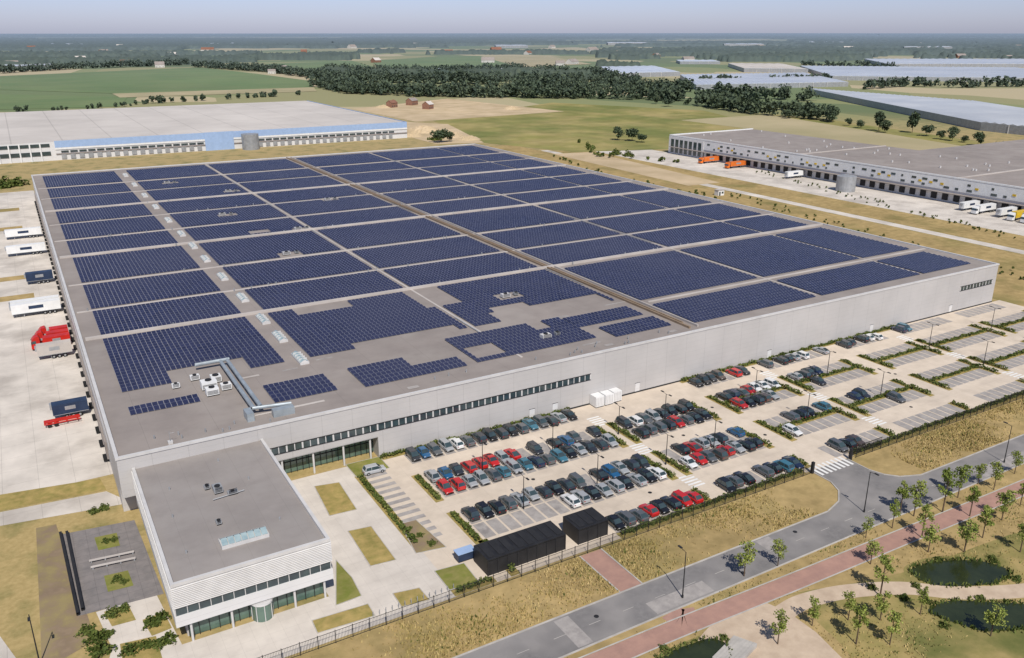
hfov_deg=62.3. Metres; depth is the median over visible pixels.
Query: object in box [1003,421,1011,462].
street lamp
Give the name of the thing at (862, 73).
greenhouse
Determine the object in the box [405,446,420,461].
parked car
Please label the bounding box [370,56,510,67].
green field
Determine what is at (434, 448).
parked car
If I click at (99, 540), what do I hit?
garden bed
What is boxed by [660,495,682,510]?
parked car
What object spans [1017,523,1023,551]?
young tree
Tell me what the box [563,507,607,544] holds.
bicycle shed
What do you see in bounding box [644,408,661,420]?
parked car
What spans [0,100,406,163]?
pale roof warehouse
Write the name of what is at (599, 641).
road kerb
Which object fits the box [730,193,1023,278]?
shrub strip
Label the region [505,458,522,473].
parked car
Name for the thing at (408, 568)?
plaza paving
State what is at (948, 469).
young tree
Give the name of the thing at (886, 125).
broadleaf tree
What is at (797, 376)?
parked car
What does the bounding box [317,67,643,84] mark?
tree belt
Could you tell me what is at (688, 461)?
parked car
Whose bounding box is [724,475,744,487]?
parked car
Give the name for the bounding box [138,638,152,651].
shrub
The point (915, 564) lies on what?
pond reeds
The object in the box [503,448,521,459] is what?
parked car
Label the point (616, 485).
parked car
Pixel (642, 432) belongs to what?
parked car
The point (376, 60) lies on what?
farmhouse
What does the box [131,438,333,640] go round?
office wing
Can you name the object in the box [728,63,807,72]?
distant hall
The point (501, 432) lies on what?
parked car
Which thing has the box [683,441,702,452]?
parked car
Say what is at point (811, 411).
parked car
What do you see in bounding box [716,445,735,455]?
parked car
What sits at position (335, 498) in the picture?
lawn bed
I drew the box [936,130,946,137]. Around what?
broadleaf tree
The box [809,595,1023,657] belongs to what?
grass bank
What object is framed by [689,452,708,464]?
parked car
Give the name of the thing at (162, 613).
shrub
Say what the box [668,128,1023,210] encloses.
grey roof warehouse
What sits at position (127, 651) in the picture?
shrub
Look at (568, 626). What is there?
asphalt repair
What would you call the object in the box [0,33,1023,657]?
ground
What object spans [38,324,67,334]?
articulated truck
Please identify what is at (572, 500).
parked car
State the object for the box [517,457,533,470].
parked car
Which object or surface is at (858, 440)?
parked car
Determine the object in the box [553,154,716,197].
shrub strip
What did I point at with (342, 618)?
lawn bed
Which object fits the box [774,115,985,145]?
meadow
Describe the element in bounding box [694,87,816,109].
tree belt
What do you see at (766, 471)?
parked car
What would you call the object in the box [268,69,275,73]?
farmhouse
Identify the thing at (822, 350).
parked car
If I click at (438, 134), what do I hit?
broadleaf tree
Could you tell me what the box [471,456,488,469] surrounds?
parked car
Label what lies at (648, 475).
parked car
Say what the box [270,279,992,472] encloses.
windows and doors
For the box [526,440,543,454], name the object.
parked car
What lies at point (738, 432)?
parked car
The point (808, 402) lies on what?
street lamp
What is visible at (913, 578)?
pond bank
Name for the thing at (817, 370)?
parked car
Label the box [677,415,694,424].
parked car
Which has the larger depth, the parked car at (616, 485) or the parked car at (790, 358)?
the parked car at (790, 358)
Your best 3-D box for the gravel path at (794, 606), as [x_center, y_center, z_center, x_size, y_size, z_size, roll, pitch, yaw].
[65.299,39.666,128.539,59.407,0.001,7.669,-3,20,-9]
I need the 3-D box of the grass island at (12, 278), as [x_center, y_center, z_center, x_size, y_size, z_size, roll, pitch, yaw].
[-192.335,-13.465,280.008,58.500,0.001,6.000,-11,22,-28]
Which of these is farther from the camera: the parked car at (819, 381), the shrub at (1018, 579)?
the parked car at (819, 381)
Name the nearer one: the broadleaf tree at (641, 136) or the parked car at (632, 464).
the parked car at (632, 464)
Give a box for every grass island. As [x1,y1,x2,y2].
[0,208,18,211]
[0,226,21,230]
[0,275,25,281]
[0,293,34,301]
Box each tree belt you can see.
[0,57,189,72]
[13,102,131,111]
[133,89,300,103]
[191,60,319,77]
[306,74,686,100]
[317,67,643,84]
[319,63,621,76]
[376,62,523,68]
[510,73,696,91]
[683,91,839,119]
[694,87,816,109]
[698,72,832,78]
[706,81,819,100]
[800,60,899,66]
[862,75,1023,88]
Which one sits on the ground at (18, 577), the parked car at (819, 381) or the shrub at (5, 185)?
the shrub at (5, 185)
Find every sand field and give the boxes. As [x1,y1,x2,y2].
[355,99,560,121]
[407,122,482,143]
[555,152,719,185]
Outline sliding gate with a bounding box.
[810,437,881,473]
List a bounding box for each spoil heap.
[375,105,389,107]
[407,125,439,132]
[407,133,422,137]
[431,131,464,137]
[456,135,479,140]
[504,106,519,109]
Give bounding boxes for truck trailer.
[3,226,41,238]
[4,242,45,254]
[8,295,58,305]
[9,298,60,316]
[24,269,52,283]
[34,339,71,357]
[49,396,88,416]
[785,170,803,177]
[959,200,980,209]
[995,206,1017,216]
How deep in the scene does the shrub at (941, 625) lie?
120.43 m
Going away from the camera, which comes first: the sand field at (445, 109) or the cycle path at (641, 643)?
the cycle path at (641, 643)
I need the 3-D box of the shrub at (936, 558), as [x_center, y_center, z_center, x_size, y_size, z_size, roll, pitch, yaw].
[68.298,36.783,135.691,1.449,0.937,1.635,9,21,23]
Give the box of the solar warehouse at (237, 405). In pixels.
[31,143,999,511]
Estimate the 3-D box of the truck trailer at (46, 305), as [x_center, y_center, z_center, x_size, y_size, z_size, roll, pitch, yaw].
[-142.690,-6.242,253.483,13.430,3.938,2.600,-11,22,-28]
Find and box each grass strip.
[0,479,105,509]
[488,145,1023,305]
[557,151,1023,249]
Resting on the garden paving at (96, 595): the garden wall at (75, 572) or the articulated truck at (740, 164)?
the garden wall at (75, 572)
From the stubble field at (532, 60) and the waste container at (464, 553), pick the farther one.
the stubble field at (532, 60)
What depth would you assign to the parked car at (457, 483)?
156.37 m
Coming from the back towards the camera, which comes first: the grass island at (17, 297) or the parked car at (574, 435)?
the grass island at (17, 297)
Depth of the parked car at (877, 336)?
232.61 m
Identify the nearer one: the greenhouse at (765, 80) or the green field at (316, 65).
the greenhouse at (765, 80)
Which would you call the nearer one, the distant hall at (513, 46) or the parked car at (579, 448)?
the parked car at (579, 448)
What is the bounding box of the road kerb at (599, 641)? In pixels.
[452,434,1023,657]
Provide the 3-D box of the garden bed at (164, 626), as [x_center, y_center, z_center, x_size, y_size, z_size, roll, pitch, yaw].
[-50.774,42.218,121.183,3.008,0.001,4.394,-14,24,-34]
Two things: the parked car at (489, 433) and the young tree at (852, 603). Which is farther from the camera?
the parked car at (489, 433)
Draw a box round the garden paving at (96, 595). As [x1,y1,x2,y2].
[62,520,163,615]
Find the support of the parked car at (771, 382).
on the parking bays
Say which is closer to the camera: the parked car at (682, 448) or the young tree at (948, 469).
the young tree at (948, 469)
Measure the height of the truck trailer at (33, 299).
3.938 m
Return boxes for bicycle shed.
[474,521,565,575]
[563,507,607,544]
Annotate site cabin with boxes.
[714,189,724,195]
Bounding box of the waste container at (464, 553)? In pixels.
[453,544,473,562]
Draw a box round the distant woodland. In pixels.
[0,34,1023,79]
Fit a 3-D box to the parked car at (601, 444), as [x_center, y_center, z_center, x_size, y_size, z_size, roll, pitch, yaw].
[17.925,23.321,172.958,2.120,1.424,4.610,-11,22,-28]
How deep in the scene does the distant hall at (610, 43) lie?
5679.27 m
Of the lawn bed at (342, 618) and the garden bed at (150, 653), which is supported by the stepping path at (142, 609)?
the garden bed at (150, 653)
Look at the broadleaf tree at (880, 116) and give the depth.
718.12 m
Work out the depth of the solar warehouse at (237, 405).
202.70 m
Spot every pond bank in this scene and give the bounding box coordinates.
[659,635,700,656]
[904,555,1018,585]
[921,597,1023,636]
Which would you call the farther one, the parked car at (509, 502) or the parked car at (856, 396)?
the parked car at (856, 396)
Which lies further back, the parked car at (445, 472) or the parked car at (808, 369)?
the parked car at (808, 369)
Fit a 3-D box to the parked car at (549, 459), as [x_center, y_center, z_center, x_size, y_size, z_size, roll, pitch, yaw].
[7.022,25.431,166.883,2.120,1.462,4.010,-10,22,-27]
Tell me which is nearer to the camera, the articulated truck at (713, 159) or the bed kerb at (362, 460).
the bed kerb at (362, 460)
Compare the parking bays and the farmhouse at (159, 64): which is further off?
the farmhouse at (159, 64)
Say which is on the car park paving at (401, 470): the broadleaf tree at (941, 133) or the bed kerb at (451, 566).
the bed kerb at (451, 566)
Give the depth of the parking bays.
185.63 m
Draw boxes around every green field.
[0,67,312,92]
[0,94,126,108]
[266,61,372,68]
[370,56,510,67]
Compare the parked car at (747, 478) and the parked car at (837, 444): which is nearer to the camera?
the parked car at (747, 478)
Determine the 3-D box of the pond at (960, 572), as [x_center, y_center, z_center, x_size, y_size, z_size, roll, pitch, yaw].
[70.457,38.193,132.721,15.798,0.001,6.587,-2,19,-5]
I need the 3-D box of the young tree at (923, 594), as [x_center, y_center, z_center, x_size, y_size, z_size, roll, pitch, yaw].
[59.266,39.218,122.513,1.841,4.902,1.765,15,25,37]
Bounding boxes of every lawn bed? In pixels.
[313,604,372,632]
[315,482,355,514]
[336,561,360,604]
[347,457,388,476]
[349,526,394,564]
[393,588,428,605]
[404,520,444,552]
[435,563,476,588]
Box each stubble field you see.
[113,87,315,97]
[482,55,588,66]
[683,115,959,149]
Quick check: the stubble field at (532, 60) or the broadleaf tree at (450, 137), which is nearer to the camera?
the broadleaf tree at (450, 137)
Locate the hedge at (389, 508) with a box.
[357,317,1023,593]
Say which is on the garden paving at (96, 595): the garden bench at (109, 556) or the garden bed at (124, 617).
the garden bench at (109, 556)
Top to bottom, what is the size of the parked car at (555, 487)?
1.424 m
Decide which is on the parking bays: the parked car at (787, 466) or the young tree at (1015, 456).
the parked car at (787, 466)
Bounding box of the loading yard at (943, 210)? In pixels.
[595,150,1023,235]
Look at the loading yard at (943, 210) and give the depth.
444.74 m
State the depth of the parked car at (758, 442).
172.59 m
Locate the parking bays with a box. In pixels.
[365,303,1023,537]
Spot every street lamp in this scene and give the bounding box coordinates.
[27,614,38,657]
[477,437,486,470]
[518,471,529,508]
[592,450,603,483]
[614,402,624,434]
[661,430,673,464]
[678,545,685,597]
[710,416,722,447]
[804,390,815,420]
[863,472,878,511]
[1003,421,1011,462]
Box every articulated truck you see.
[31,332,69,350]
[34,328,68,342]
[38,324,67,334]
[698,156,719,163]
[724,160,745,168]
[971,202,996,214]
[1007,209,1023,220]
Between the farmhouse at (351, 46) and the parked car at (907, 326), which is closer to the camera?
the parked car at (907, 326)
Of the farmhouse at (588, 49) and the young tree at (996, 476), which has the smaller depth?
the young tree at (996, 476)
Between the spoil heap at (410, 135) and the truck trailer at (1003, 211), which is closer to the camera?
the truck trailer at (1003, 211)
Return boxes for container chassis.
[44,414,80,427]
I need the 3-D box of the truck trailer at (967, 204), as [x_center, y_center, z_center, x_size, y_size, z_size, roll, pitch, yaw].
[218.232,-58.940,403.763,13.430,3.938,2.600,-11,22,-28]
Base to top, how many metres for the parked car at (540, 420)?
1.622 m
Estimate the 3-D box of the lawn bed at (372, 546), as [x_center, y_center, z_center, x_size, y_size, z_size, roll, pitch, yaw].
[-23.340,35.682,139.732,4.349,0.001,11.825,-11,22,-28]
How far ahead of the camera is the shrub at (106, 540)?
140.42 m
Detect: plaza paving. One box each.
[182,597,350,657]
[292,467,456,633]
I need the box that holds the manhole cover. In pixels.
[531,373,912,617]
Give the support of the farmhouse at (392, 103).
on the ground at (18, 577)
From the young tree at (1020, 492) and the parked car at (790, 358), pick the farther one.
the parked car at (790, 358)
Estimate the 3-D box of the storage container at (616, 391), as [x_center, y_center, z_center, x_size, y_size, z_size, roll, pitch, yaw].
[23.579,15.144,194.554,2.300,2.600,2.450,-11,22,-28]
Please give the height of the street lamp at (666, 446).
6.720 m
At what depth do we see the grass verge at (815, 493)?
137.36 m
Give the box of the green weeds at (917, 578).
[674,490,1022,657]
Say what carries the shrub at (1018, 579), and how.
on the grass bank at (1014, 545)
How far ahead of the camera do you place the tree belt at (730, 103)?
871.37 m
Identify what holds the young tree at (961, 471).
on the grass verge at (854, 575)
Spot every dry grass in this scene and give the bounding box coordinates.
[567,482,1023,657]
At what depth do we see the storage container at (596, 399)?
191.01 m
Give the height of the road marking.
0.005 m
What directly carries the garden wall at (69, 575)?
on the garden soil
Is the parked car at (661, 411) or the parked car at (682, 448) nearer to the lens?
the parked car at (682, 448)
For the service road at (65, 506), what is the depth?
150.59 m
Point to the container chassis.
(50, 422)
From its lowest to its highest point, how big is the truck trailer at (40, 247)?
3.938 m
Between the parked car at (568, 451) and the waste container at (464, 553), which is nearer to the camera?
the waste container at (464, 553)
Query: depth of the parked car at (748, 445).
171.12 m
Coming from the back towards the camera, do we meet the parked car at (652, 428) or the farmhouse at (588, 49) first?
the farmhouse at (588, 49)
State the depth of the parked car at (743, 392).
196.57 m
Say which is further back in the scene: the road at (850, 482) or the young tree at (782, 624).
the road at (850, 482)
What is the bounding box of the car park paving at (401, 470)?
[365,300,1023,594]
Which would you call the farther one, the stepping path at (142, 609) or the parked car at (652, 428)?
the parked car at (652, 428)
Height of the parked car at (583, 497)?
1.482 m
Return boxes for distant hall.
[4,63,49,66]
[494,45,527,47]
[602,65,679,76]
[606,42,645,44]
[676,60,719,63]
[723,43,763,45]
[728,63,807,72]
[904,46,951,48]
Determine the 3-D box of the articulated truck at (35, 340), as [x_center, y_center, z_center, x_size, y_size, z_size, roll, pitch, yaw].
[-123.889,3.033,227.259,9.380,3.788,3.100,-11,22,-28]
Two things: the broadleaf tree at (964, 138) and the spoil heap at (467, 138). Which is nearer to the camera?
the broadleaf tree at (964, 138)
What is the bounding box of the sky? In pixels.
[0,0,1023,33]
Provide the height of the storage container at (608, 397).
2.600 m
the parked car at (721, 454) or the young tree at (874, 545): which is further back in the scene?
the parked car at (721, 454)
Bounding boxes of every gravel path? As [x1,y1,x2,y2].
[698,603,840,657]
[763,582,1023,624]
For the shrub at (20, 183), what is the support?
on the ground at (18, 577)
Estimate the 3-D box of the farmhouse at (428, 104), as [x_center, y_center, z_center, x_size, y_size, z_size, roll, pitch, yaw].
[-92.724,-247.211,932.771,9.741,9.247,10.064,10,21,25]
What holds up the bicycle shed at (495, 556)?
on the car park paving at (401, 470)
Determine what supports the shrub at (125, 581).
on the garden bed at (115, 585)
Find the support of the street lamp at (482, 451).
on the car park paving at (401, 470)
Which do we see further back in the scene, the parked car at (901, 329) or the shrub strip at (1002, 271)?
the shrub strip at (1002, 271)
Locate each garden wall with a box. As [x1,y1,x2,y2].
[59,531,79,614]
[65,530,84,610]
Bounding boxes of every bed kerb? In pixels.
[312,603,375,633]
[314,482,356,515]
[336,560,361,605]
[345,457,389,477]
[348,526,395,566]
[392,587,429,606]
[404,520,446,553]
[434,563,477,589]
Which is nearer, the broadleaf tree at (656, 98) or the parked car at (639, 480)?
the parked car at (639, 480)
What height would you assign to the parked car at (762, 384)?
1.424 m
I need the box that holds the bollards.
[372,584,453,616]
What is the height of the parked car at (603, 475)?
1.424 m
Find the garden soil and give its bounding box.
[36,524,91,657]
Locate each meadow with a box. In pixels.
[433,103,745,151]
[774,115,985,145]
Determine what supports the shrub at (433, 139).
on the sand field at (435, 125)
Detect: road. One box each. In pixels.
[0,491,121,525]
[0,637,15,657]
[457,435,1023,657]
[542,150,1023,253]
[814,459,921,511]
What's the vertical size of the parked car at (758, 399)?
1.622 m
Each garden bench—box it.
[89,550,133,562]
[91,557,135,569]
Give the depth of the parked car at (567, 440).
173.27 m
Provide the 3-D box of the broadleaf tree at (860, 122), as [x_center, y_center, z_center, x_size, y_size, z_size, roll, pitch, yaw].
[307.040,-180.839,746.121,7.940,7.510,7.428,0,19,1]
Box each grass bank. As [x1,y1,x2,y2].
[788,532,1023,594]
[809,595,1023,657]
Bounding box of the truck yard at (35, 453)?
[0,190,112,494]
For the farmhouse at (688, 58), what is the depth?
2484.20 m
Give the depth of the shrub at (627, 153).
577.00 m
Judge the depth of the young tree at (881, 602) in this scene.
120.70 m
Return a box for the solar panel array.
[42,145,969,414]
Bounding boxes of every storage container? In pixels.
[590,392,604,407]
[599,390,613,405]
[608,387,621,402]
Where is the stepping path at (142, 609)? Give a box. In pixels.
[96,596,185,657]
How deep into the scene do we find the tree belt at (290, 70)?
1808.38 m
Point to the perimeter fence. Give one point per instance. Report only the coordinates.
(600, 540)
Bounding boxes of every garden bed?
[94,533,119,549]
[104,570,132,591]
[104,604,135,625]
[120,636,161,657]
[143,615,171,635]
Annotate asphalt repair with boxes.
[553,450,1023,647]
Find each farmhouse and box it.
[154,61,164,67]
[201,47,214,50]
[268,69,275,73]
[347,44,356,47]
[371,57,380,62]
[386,100,397,107]
[406,97,417,104]
[422,100,433,108]
[481,57,494,62]
[490,47,501,49]
[555,60,564,65]
[565,58,578,63]
[585,47,598,51]
[682,56,694,59]
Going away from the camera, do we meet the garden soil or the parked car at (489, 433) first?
the garden soil
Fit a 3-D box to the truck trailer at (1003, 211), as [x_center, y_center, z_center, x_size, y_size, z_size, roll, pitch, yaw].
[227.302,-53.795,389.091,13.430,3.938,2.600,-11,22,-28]
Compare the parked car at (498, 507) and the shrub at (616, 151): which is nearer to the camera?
the parked car at (498, 507)
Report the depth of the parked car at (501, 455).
166.78 m
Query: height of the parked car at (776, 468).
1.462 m
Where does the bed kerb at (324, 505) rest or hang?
on the plaza paving at (408, 568)
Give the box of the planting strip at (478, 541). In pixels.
[355,310,1023,595]
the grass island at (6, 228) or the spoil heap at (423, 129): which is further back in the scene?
the spoil heap at (423, 129)
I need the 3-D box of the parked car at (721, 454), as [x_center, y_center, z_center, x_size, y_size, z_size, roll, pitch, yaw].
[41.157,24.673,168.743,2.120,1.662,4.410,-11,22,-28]
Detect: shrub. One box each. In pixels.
[0,176,17,187]
[0,180,13,188]
[11,177,29,186]
[73,622,96,636]
[81,629,112,646]
[84,639,117,657]
[86,506,102,514]
[97,503,109,511]
[97,628,115,640]
[100,605,120,619]
[101,537,110,543]
[110,535,118,541]
[111,574,122,583]
[116,602,130,612]
[117,641,140,657]
[118,578,129,583]
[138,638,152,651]
[142,613,160,630]
[150,635,168,650]
[155,608,171,620]
[162,630,178,644]
[416,532,424,537]
[427,137,443,140]
[427,539,437,546]
[612,148,621,154]
[622,149,633,156]
[658,643,670,653]
[719,633,729,640]
[866,583,878,590]
[894,593,912,601]
[910,581,921,589]
[933,556,941,561]
[938,620,951,630]
[974,594,985,601]
[986,554,999,562]
[1007,575,1021,583]
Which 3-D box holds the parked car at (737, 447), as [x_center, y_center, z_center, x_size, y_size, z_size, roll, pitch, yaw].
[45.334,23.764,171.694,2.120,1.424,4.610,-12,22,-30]
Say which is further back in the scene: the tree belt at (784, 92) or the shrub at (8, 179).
the tree belt at (784, 92)
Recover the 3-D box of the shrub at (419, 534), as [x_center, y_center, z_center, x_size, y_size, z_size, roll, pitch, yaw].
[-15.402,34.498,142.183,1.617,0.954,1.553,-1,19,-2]
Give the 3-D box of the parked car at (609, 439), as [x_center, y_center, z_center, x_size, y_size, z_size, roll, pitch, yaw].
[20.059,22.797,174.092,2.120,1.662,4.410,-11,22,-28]
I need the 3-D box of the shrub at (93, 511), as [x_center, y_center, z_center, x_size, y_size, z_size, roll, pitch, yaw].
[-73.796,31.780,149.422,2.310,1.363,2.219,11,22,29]
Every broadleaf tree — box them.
[430,128,449,138]
[445,131,454,141]
[613,126,624,139]
[624,128,638,136]
[637,133,647,142]
[652,95,659,102]
[662,98,674,103]
[783,109,793,117]
[812,109,822,117]
[826,107,840,119]
[844,118,851,124]
[856,119,864,126]
[874,111,885,130]
[880,120,892,130]
[907,111,920,131]
[921,124,936,135]
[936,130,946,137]
[946,126,960,138]
[960,135,969,141]
[972,131,985,143]
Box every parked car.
[362,463,385,475]
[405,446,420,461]
[416,446,430,458]
[424,469,440,482]
[426,442,442,455]
[436,478,453,494]
[437,466,453,479]
[438,437,454,451]
[448,437,464,448]
[448,462,464,475]
[448,477,465,490]
[459,435,475,446]
[460,460,477,473]
[461,474,478,487]
[461,506,480,521]
[471,431,486,443]
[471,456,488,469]
[472,469,490,485]
[475,501,494,518]
[481,427,497,441]
[483,453,500,466]
[484,468,502,481]
[487,499,506,514]
[493,427,508,438]
[494,449,509,463]
[494,465,511,477]
[498,495,517,509]
[502,423,518,435]
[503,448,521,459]
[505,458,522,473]
[510,492,529,506]
[513,422,528,433]
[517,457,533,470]
[522,418,538,429]
[522,486,539,500]
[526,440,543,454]
[527,455,545,467]
[532,414,548,427]
[535,485,552,498]
[539,453,555,464]
[543,415,558,425]
[545,480,564,495]
[546,438,562,447]
[550,412,567,422]
[550,448,568,462]
[556,478,575,491]
[557,435,574,445]
[559,445,577,457]
[560,409,577,420]
[560,493,581,507]
[566,430,582,442]
[568,472,587,488]
[570,442,587,454]
[570,489,590,503]
[579,440,597,452]
[583,485,601,499]
[586,425,601,436]
[589,467,608,481]
[590,438,608,449]
[594,482,613,496]
[600,433,618,446]
[601,463,620,478]
[605,479,625,492]
[605,514,625,530]
[610,460,629,474]
[614,510,636,525]
[615,415,632,428]
[615,475,634,488]
[621,458,640,471]
[626,415,643,426]
[626,472,647,486]
[628,508,649,522]
[630,453,650,468]
[632,427,649,438]
[635,412,653,423]
[636,468,657,482]
[638,503,659,517]
[639,423,657,434]
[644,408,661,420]
[646,466,666,479]
[649,499,670,514]
[651,421,667,432]
[653,408,670,418]
[660,419,676,429]
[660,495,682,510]
[661,403,678,414]
[667,415,685,427]
[671,443,690,454]
[671,489,693,506]
[672,404,687,413]
[677,398,694,410]
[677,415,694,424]
[679,455,697,468]
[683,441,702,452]
[684,491,703,503]
[685,412,704,422]
[688,377,703,386]
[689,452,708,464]
[690,437,709,448]
[693,408,711,419]
[695,373,711,384]
[699,450,717,462]
[702,435,720,446]
[704,373,717,381]
[709,432,728,443]
[709,448,728,460]
[710,369,726,379]
[715,392,733,400]
[715,476,736,492]
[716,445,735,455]
[723,388,740,396]
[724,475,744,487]
[725,367,742,376]
[725,440,745,452]
[727,427,745,436]
[730,397,748,408]
[733,366,750,374]
[733,388,749,397]
[733,471,755,484]
[736,439,756,451]
[740,384,756,393]
[740,396,756,406]
[744,437,763,447]
[747,382,762,391]
[748,394,765,404]
[752,464,774,477]
[753,380,771,388]
[753,392,771,401]
[757,359,773,367]
[761,389,779,399]
[762,462,783,473]
[763,377,780,388]
[772,356,789,364]
[772,459,794,472]
[779,355,794,361]
[780,411,800,420]
[781,455,803,468]
[782,423,802,435]
[785,353,800,360]
[787,372,803,380]
[790,408,809,418]
[793,350,809,359]
[794,370,811,378]
[797,406,817,416]
[801,367,816,375]
[809,365,823,374]
[810,376,826,385]
[812,347,829,354]
[812,401,831,410]
[827,437,848,451]
[836,340,852,347]
[839,438,856,447]
[841,338,856,344]
[845,434,865,445]
[846,391,864,400]
[851,387,870,397]
[853,334,869,342]
[863,334,875,340]
[868,333,883,339]
[886,391,906,402]
[891,325,907,332]
[896,322,912,330]
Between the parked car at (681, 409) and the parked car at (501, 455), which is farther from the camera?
the parked car at (681, 409)
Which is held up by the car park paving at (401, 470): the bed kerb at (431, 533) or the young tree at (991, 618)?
the bed kerb at (431, 533)
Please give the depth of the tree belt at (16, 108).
914.85 m
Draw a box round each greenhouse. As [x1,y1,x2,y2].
[680,72,848,89]
[800,65,1023,81]
[808,88,1023,134]
[864,59,1023,66]
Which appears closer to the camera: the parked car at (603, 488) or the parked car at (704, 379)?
the parked car at (603, 488)
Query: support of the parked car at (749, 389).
on the parking bays
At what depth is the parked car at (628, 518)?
145.37 m
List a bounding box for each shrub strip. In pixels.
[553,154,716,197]
[577,139,679,161]
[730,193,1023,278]
[756,170,1015,237]
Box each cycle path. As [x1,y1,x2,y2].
[579,479,1023,657]
[579,548,641,591]
[662,607,704,626]
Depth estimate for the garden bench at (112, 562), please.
134.43 m
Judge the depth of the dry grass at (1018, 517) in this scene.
128.89 m
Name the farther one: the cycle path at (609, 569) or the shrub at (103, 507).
the shrub at (103, 507)
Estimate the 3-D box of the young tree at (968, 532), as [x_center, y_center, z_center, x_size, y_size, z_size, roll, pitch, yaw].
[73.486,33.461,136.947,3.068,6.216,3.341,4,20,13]
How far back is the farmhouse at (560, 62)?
2126.93 m
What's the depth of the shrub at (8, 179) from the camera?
462.66 m
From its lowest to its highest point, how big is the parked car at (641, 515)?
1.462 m
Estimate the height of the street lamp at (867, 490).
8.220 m
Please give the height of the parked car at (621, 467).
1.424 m
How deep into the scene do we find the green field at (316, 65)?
2207.65 m
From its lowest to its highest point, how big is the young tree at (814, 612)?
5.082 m
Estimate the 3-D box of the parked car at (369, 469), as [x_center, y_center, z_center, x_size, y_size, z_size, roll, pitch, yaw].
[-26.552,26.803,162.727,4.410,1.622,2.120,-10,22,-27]
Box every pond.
[661,638,725,657]
[911,560,1010,585]
[928,600,1023,630]
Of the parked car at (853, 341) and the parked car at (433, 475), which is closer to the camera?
the parked car at (433, 475)
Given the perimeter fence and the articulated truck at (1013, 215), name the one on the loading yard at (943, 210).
the articulated truck at (1013, 215)
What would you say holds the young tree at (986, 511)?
on the grass verge at (854, 575)
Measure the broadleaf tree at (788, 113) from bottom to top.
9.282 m
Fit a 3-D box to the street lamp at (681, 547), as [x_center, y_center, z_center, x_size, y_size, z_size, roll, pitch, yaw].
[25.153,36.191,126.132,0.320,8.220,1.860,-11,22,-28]
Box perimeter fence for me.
[258,390,1023,657]
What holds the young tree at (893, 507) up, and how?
on the grass verge at (854, 575)
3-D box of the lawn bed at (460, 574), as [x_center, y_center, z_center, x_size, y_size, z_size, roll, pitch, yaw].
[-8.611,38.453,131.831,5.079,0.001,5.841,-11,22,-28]
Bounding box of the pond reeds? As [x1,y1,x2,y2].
[654,556,1023,657]
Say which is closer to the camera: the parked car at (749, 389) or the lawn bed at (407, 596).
the lawn bed at (407, 596)
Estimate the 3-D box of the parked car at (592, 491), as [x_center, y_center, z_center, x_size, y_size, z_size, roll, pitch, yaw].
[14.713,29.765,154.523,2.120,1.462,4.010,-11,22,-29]
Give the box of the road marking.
[518,335,1023,653]
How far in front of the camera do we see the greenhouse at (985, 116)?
854.68 m
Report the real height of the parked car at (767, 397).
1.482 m
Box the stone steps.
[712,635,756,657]
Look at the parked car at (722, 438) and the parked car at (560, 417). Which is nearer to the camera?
the parked car at (722, 438)
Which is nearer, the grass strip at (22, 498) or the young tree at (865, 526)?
the young tree at (865, 526)
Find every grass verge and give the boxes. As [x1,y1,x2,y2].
[295,399,1023,657]
[564,464,1023,657]
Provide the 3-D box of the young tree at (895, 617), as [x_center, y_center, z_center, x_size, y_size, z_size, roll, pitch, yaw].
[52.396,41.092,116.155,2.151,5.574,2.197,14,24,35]
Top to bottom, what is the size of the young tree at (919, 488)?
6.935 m
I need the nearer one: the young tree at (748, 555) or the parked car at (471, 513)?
the young tree at (748, 555)
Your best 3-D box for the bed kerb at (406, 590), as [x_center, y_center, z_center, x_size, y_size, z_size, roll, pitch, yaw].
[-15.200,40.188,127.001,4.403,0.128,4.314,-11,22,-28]
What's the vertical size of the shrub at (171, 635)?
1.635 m
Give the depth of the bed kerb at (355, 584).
128.46 m
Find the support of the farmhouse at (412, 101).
on the ground at (18, 577)
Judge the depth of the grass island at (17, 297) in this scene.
270.30 m
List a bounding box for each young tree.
[734,539,758,575]
[770,538,787,565]
[770,608,789,643]
[807,595,820,625]
[842,590,859,619]
[851,604,869,644]
[861,516,874,537]
[865,539,883,563]
[872,591,891,619]
[873,552,895,595]
[886,610,902,644]
[889,499,900,527]
[896,480,910,511]
[906,480,927,515]
[916,503,935,537]
[916,586,928,614]
[921,523,941,551]
[937,470,957,511]
[942,467,950,486]
[952,464,973,497]
[956,517,979,551]
[965,485,981,515]
[974,463,987,483]
[977,504,994,537]
[982,601,1008,635]
[990,461,1004,489]
[996,490,1017,519]
[1011,450,1023,473]
[1016,483,1023,505]
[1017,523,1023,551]
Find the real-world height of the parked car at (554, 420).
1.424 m
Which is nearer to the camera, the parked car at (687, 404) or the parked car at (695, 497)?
the parked car at (695, 497)
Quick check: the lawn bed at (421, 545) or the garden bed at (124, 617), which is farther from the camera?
the lawn bed at (421, 545)
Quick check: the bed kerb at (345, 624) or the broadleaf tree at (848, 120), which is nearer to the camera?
the bed kerb at (345, 624)
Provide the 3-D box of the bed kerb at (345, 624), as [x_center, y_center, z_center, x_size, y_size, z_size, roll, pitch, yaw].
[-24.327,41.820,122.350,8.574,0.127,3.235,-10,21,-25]
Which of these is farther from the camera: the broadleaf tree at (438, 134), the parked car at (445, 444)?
the broadleaf tree at (438, 134)
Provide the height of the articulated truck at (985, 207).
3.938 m

